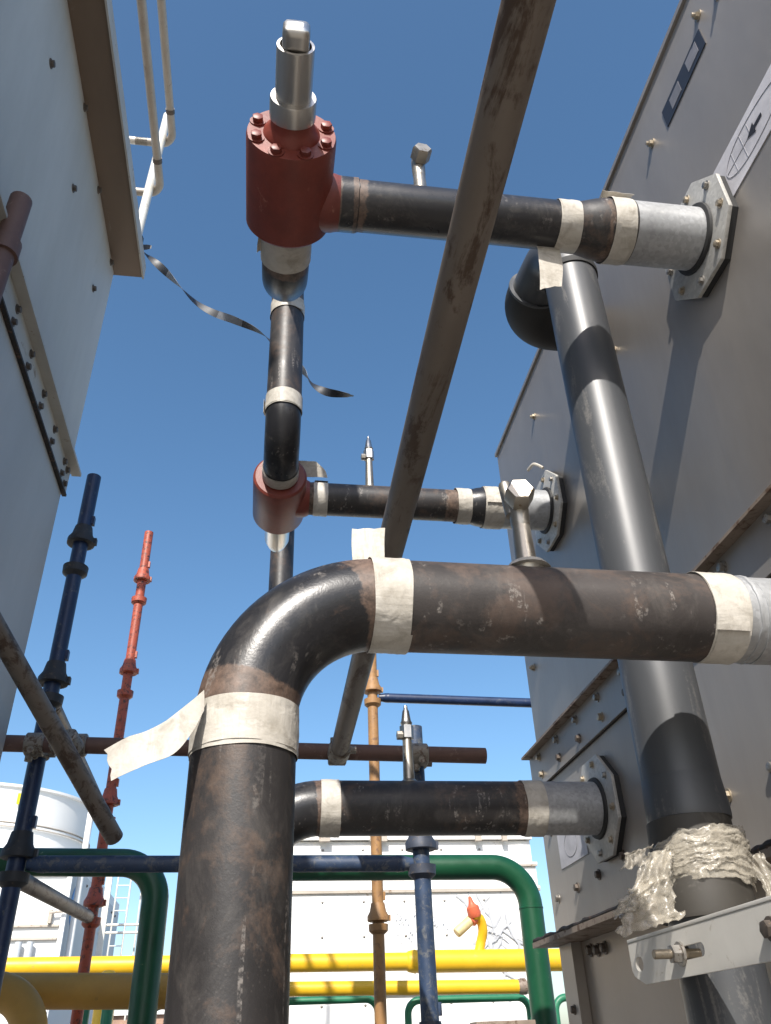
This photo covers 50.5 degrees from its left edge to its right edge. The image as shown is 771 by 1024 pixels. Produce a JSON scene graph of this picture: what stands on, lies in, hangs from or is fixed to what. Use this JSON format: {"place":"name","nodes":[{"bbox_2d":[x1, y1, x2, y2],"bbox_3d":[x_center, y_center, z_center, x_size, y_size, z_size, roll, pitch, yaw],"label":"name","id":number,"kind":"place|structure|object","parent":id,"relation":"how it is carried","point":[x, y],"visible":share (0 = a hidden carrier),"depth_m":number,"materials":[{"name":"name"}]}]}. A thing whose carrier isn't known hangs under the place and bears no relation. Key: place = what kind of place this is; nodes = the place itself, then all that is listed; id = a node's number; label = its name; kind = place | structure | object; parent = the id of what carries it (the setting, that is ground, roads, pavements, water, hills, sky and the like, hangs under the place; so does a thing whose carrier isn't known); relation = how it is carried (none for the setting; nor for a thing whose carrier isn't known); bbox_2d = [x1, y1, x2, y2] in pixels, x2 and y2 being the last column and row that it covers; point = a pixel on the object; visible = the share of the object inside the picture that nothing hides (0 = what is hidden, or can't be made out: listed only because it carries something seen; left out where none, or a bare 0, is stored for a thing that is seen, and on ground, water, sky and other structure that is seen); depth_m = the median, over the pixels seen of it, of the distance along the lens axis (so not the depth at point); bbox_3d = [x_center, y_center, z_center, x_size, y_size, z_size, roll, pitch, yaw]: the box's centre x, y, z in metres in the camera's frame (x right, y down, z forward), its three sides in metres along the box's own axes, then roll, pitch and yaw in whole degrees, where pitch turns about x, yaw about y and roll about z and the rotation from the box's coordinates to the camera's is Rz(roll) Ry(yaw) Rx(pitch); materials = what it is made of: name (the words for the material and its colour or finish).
{"place":"outdoors","nodes":[
{"label":"outdoors","id":0,"kind":"place"},
{"bbox_2d":[0,782,118,1023],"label":"cooling tower","id":1,"kind":"structure","parent":0,"point":[41,928],"depth_m":10.24,"materials":[{"name":"white metal"}]},
{"bbox_2d":[95,877,140,1019],"bbox_3d":[-3.464,5.703,10.838,0.663,1.752,0.361,3,-34,-8],"label":"access ladder","id":2,"kind":"object","parent":1,"relation":"attached to","point":[101,933],"visible":0.39,"depth_m":10.82,"materials":[{"name":"white metal"}]},
{"bbox_2d":[13,973,167,1009],"bbox_3d":[-1.455,1.700,2.902,2.096,0.169,0.116,3,-34,-8],"label":"yellow pipe","id":3,"kind":"object","parent":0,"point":[83,991],"visible":0.33,"depth_m":2.91,"materials":[{"name":"yellow metal"}]},
{"bbox_2d":[113,1010,163,1023],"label":"building","id":4,"kind":"structure","parent":0,"point":[118,1017],"depth_m":15.39,"materials":[{"name":"ceramic"}]},
{"bbox_2d":[5,948,561,973],"bbox_3d":[-0.810,2.497,4.501,6.356,0.170,0.122,3,-34,-8],"label":"yellow pipe","id":5,"kind":"object","parent":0,"point":[475,960],"visible":0.48,"depth_m":4.56,"materials":[{"name":"yellow metal"}]},
{"bbox_2d":[453,896,487,949],"bbox_3d":[0.499,2.389,4.732,0.212,0.297,0.119,16,-38,-25],"label":"vent gooseneck","id":6,"kind":"object","parent":5,"relation":"attached to","point":[475,917],"visible":0.99,"depth_m":4.72,"materials":[{"name":"metal"}]},
{"bbox_2d":[0,0,679,1023],"label":"sky","id":7,"kind":"structure","parent":0,"point":[172,426],"materials":[{"name":"blue"}]},
{"bbox_2d":[290,978,527,996],"bbox_3d":[-0.065,2.265,3.887,1.523,0.090,0.071,3,-34,-8],"label":"yellow pipe","id":8,"kind":"object","parent":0,"point":[397,987],"visible":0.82,"depth_m":3.89,"materials":[{"name":"yellow metal"}]},
{"label":"ground","id":9,"kind":"structure","parent":0,"visible":0},
{"bbox_2d":[0,191,31,301],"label":"scaffold tube","id":10,"kind":"object","parent":9,"relation":"on","point":[14,222],"visible":1,"depth_m":1.91,"materials":[{"name":"brown metal"}]},
{"bbox_2d":[0,972,47,1023],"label":"yellow pipe","id":11,"kind":"object","parent":9,"relation":"on","point":[21,1001],"visible":0.97,"depth_m":2.70,"materials":[{"name":"yellow metal"}]},
{"bbox_2d":[0,473,100,993],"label":"scaffold post","id":12,"kind":"object","parent":9,"relation":"on","point":[17,850],"visible":0.88,"depth_m":2.44,"materials":[{"name":"blue metal"}]},
{"bbox_2d":[23,732,55,761],"bbox_3d":[-0.995,0.682,2.351,0.080,0.081,0.129,3,-34,-8],"label":"scaffold coupler","id":13,"kind":"object","parent":12,"relation":"attached to","point":[32,745],"visible":0.63,"depth_m":2.31,"materials":[{"name":"metal"}]},
{"bbox_2d":[21,871,93,922],"bbox_3d":[-1.083,1.294,2.718,0.049,0.098,1.180,3,-34,-8],"label":"scaffold ledger","id":14,"kind":"object","parent":12,"relation":"attached to","point":[34,887],"visible":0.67,"depth_m":2.61,"materials":[{"name":"grey metal"}]},
{"bbox_2d":[25,855,413,872],"bbox_3d":[-0.445,0.981,2.281,1.058,0.051,0.046,3,-34,-8],"label":"scaffold ledger","id":15,"kind":"object","parent":12,"relation":"attached to","point":[170,863],"visible":0.8,"depth_m":2.24,"materials":[{"name":"blue metal"}]},
{"bbox_2d":[3,735,486,763],"bbox_3d":[-0.396,0.701,2.411,1.416,0.070,0.047,3,-34,-8],"label":"scaffold ledger","id":16,"kind":"object","parent":12,"relation":"attached to","point":[311,751],"visible":0.41,"depth_m":2.43,"materials":[{"name":"brown metal"}]},
{"bbox_2d":[48,729,88,756],"bbox_3d":[-0.888,0.655,2.299,0.090,0.096,0.164,3,-34,-8],"label":"scaffold coupler","id":17,"kind":"object","parent":16,"relation":"attached to","point":[78,741],"visible":0.27,"depth_m":2.26,"materials":[{"name":"metal"}]},
{"bbox_2d":[0,612,122,844],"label":"scaffold ledger","id":18,"kind":"object","parent":17,"relation":"attached to","point":[31,690],"visible":1,"depth_m":2.13,"materials":[{"name":"brown metal"}]},
{"bbox_2d":[327,737,355,765],"bbox_3d":[-0.133,0.707,2.421,0.081,0.092,0.130,3,-34,-8],"label":"scaffold coupler","id":19,"kind":"object","parent":16,"relation":"attached to","point":[333,760],"visible":0.62,"depth_m":2.37,"materials":[{"name":"metal"}]},
{"bbox_2d":[331,0,555,756],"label":"scaffold ledger","id":20,"kind":"object","parent":19,"relation":"attached to","point":[518,40],"visible":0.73,"depth_m":1.01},
{"bbox_2d":[0,0,145,759],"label":"evaporative condenser","id":21,"kind":"object","parent":9,"relation":"on","point":[66,164],"visible":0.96,"depth_m":2.44,"materials":[{"name":"grey metal"}]},
{"bbox_2d":[129,0,175,233],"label":"guard rail","id":22,"kind":"object","parent":21,"relation":"on","point":[158,141],"visible":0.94,"depth_m":3.43,"materials":[{"name":"white metal"}]},
{"bbox_2d":[142,236,353,396],"bbox_3d":[-0.600,-0.788,3.313,0.939,0.766,0.092,5,-34,-11],"label":"barrier ribbon","id":23,"kind":"object","parent":22,"relation":"attached to","point":[166,272],"visible":0.76,"depth_m":3.34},
{"bbox_2d":[0,848,168,1023],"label":"green pipe","id":24,"kind":"object","parent":9,"relation":"on","point":[146,976],"visible":0.69,"depth_m":2.66,"materials":[{"name":"green metal"}]},
{"bbox_2d":[82,1010,89,1023],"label":"green bollard","id":25,"kind":"object","parent":9,"relation":"on","point":[86,1017],"depth_m":3.75,"materials":[{"name":"green metal"}]},
{"bbox_2d":[91,970,115,1023],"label":"pipe","id":26,"kind":"object","parent":9,"relation":"on","point":[96,1017],"visible":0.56,"depth_m":3.94,"materials":[{"name":"yellow metal"}]},
{"bbox_2d":[100,1010,113,1023],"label":"pipe","id":27,"kind":"object","parent":9,"relation":"on","point":[106,1016],"depth_m":3.76,"materials":[{"name":"green metal"}]},
{"bbox_2d":[70,530,152,1023],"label":"scaffold post","id":28,"kind":"object","parent":9,"relation":"on","point":[94,901],"visible":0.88,"depth_m":3.67,"materials":[{"name":"red metal"}]},
{"bbox_2d":[56,706,100,792],"bbox_3d":[-1.097,0.927,2.961,0.049,0.094,1.179,3,-34,-8],"label":"scaffold ledger","id":29,"kind":"object","parent":28,"relation":"attached to","point":[60,712],"visible":0.09,"depth_m":2.60,"materials":[{"name":"grey metal"}]},
{"bbox_2d":[157,996,374,1023],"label":"pipe","id":30,"kind":"object","parent":9,"relation":"on","point":[315,1000],"visible":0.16,"depth_m":3.93,"materials":[{"name":"green metal"}]},
{"bbox_2d":[257,238,311,590],"bbox_3d":[-0.252,0.851,1.637,0.100,3.404,1.813,2,-34,-7],"label":"header pipe","id":31,"kind":"object","parent":9,"relation":"on","point":[285,275],"visible":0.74,"depth_m":2.04,"materials":[{"name":"black metal"}]},
{"bbox_2d":[253,461,309,551],"bbox_3d":[-0.292,0.003,2.265,0.150,0.140,0.349,3,-34,-8],"label":"angle valve","id":32,"kind":"object","parent":31,"relation":"attached to","point":[278,515],"visible":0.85,"depth_m":2.15,"materials":[{"name":"red metal"}]},
{"bbox_2d":[246,19,340,247],"bbox_3d":[-0.146,-0.613,1.339,0.162,0.147,0.355,3,-34,-8],"label":"angle valve","id":33,"kind":"object","parent":31,"relation":"attached to","point":[293,189],"visible":1,"depth_m":1.32,"materials":[{"name":"red metal"}]},
{"bbox_2d":[364,654,390,1023],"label":"scaffold post","id":34,"kind":"object","parent":9,"relation":"on","point":[378,916],"visible":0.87,"depth_m":3.36,"materials":[{"name":"orange metal"}]},
{"bbox_2d":[379,693,531,707],"bbox_3d":[0.630,0.919,3.949,1.334,0.075,0.047,2,-34,-7],"label":"scaffold ledger","id":35,"kind":"object","parent":34,"relation":"attached to","point":[451,700],"visible":0.51,"depth_m":3.90,"materials":[{"name":"blue metal"}]},
{"bbox_2d":[289,836,551,1023],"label":"white casing","id":36,"kind":"object","parent":9,"relation":"on","point":[329,916],"visible":0.46,"depth_m":5.66,"materials":[{"name":"paint"}]},
{"bbox_2d":[294,705,548,844],"bbox_3d":[0.030,1.362,1.316,0.706,2.180,0.121,3,-34,-8],"label":"steel pipe","id":37,"kind":"object","parent":9,"relation":"on","point":[409,804],"visible":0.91,"depth_m":1.76,"materials":[{"name":"black metal"}]},
{"bbox_2d":[405,725,441,1023],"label":"scaffold post","id":38,"kind":"object","parent":9,"relation":"on","point":[422,871],"visible":0.79,"depth_m":2.26,"materials":[{"name":"blue metal"}]},
{"bbox_2d":[412,743,431,770],"bbox_3d":[0.106,0.752,2.489,0.081,0.081,0.129,3,-34,-8],"label":"scaffold coupler","id":39,"kind":"object","parent":38,"relation":"attached to","point":[420,754],"visible":0.77,"depth_m":2.45,"materials":[{"name":"metal"}]},
{"bbox_2d":[293,855,557,1023],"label":"green pipe","id":40,"kind":"object","parent":9,"relation":"on","point":[516,878],"visible":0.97,"depth_m":3.02,"materials":[{"name":"green metal"}]},
{"bbox_2d":[104,480,769,1023],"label":"steel pipe","id":41,"kind":"object","parent":9,"relation":"on","point":[276,652],"visible":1,"depth_m":0.93,"materials":[{"name":"black metal"}]},
{"bbox_2d":[405,994,530,1023],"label":"pipe","id":42,"kind":"object","parent":9,"relation":"on","point":[412,1003],"visible":0.91,"depth_m":4.01,"materials":[{"name":"green metal"}]},
{"bbox_2d":[470,1020,535,1023],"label":"rusty beam","id":43,"kind":"structure","parent":9,"relation":"on","point":[512,1022],"depth_m":2.27,"materials":[{"name":"metal"}]},
{"bbox_2d":[555,993,565,1023],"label":"green handrail","id":44,"kind":"object","parent":9,"relation":"on","point":[560,999],"visible":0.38,"depth_m":4.05,"materials":[{"name":"green metal"}]},
{"bbox_2d":[494,0,770,1023],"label":"evaporative condenser","id":45,"kind":"object","parent":9,"relation":"on","point":[686,290],"visible":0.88,"depth_m":1.63,"materials":[{"name":"metal"}]},
{"bbox_2d":[299,437,504,528],"bbox_3d":[0.034,-0.093,2.288,0.576,0.284,0.124,3,-34,-8],"label":"steel pipe","id":46,"kind":"object","parent":45,"relation":"attached to","point":[482,507],"visible":0.94,"depth_m":2.22,"materials":[{"name":"black metal"}]},
{"bbox_2d":[337,143,639,289],"bbox_3d":[0.177,-0.538,1.485,0.564,0.307,0.120,3,-34,-8],"label":"steel pipe","id":47,"kind":"object","parent":45,"relation":"attached to","point":[604,228],"visible":0.94,"depth_m":1.45,"materials":[{"name":"black metal"}]},
{"bbox_2d":[505,249,770,1023],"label":"plastic downpipe","id":48,"kind":"object","parent":9,"relation":"on","point":[685,797],"visible":0.74,"depth_m":1.21,"materials":[{"name":"grey plastic"}]},
{"bbox_2d":[632,829,755,892],"bbox_3d":[0.378,0.494,1.085,0.242,0.136,0.142,9,-35,-17],"label":"plastic film","id":49,"kind":"object","parent":48,"relation":"attached to","point":[694,859],"visible":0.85,"depth_m":1.07,"materials":[{"name":"beige plastic"}]},
{"bbox_2d":[627,895,770,983],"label":"pipe bracket","id":50,"kind":"object","parent":48,"relation":"attached to","point":[738,936],"visible":1,"depth_m":0.92,"materials":[{"name":"silver metal"}]}
]}

